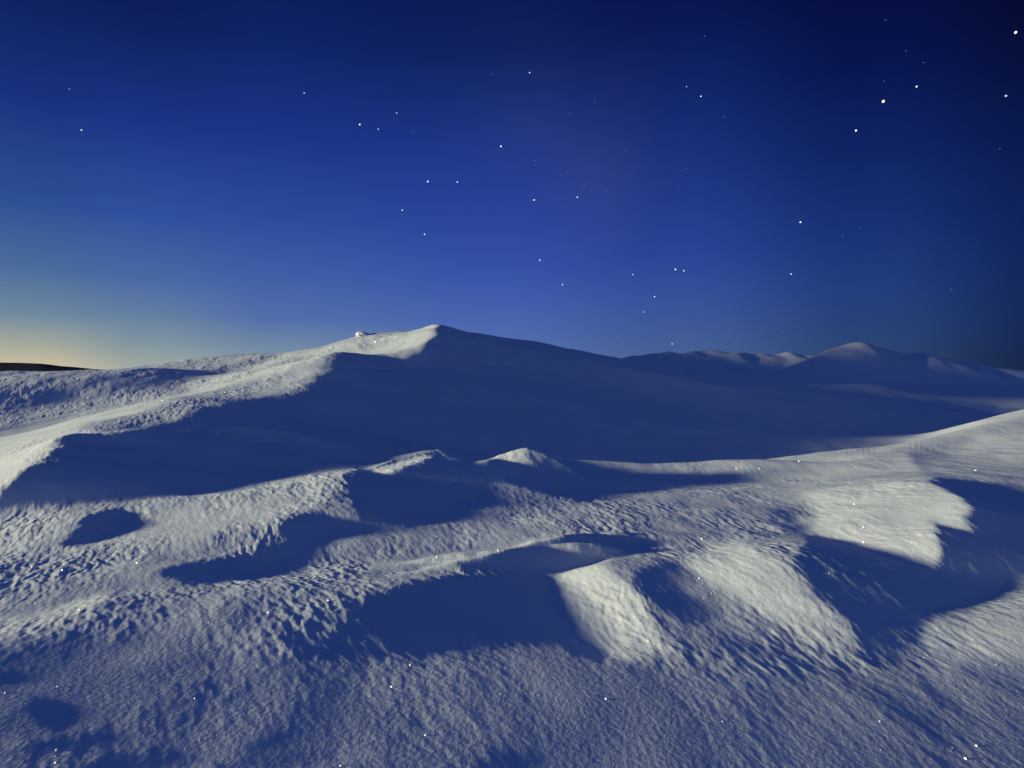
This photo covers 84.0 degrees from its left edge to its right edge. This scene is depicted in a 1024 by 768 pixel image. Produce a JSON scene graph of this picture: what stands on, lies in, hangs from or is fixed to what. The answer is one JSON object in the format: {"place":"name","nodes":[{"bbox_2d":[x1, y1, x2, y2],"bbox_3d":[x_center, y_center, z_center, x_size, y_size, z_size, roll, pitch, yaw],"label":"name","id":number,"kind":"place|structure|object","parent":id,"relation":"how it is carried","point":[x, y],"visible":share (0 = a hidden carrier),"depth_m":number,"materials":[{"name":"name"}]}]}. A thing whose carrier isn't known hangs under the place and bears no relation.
{"place":"outdoors","nodes":[
{"label":"outdoors","id":0,"kind":"place"},
{"bbox_2d":[0,363,1017,370],"bbox_3d":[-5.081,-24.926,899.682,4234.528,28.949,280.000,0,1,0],"label":"hills","id":1,"kind":"structure","parent":0,"point":[23,367],"depth_m":841.34,"materials":[{"name":"white snow"}]},
{"bbox_2d":[0,324,1023,767],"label":"ground","id":2,"kind":"structure","parent":0,"point":[294,492],"depth_m":4.38,"materials":[{"name":"white snow"}]},
{"bbox_2d":[355,331,368,336],"bbox_3d":[-7.198,-2.387,27.401,0.709,0.314,0.651,0,1,0],"label":"snow chunk","id":3,"kind":"object","parent":2,"relation":"on","point":[360,333],"visible":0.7,"depth_m":27.16,"materials":[{"name":"white snow"}]},
{"bbox_2d":[5,347,996,765],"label":"ice crystals","id":4,"kind":"object","parent":2,"relation":"on","point":[383,601],"visible":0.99,"depth_m":3.45,"materials":[{"name":"white ice"}]},
{"bbox_2d":[0,0,1023,369],"label":"sky","id":5,"kind":"structure","parent":0,"point":[221,189],"materials":[{"name":"blue"}]},
{"bbox_2d":[621,350,813,378],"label":"hills","id":6,"kind":"structure","parent":0,"point":[736,364],"depth_m":86.35,"materials":[{"name":"white snow"}]},
{"bbox_2d":[736,342,1023,385],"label":"hills","id":7,"kind":"structure","parent":0,"point":[858,363],"depth_m":54.21,"materials":[{"name":"white snow"}]}
]}

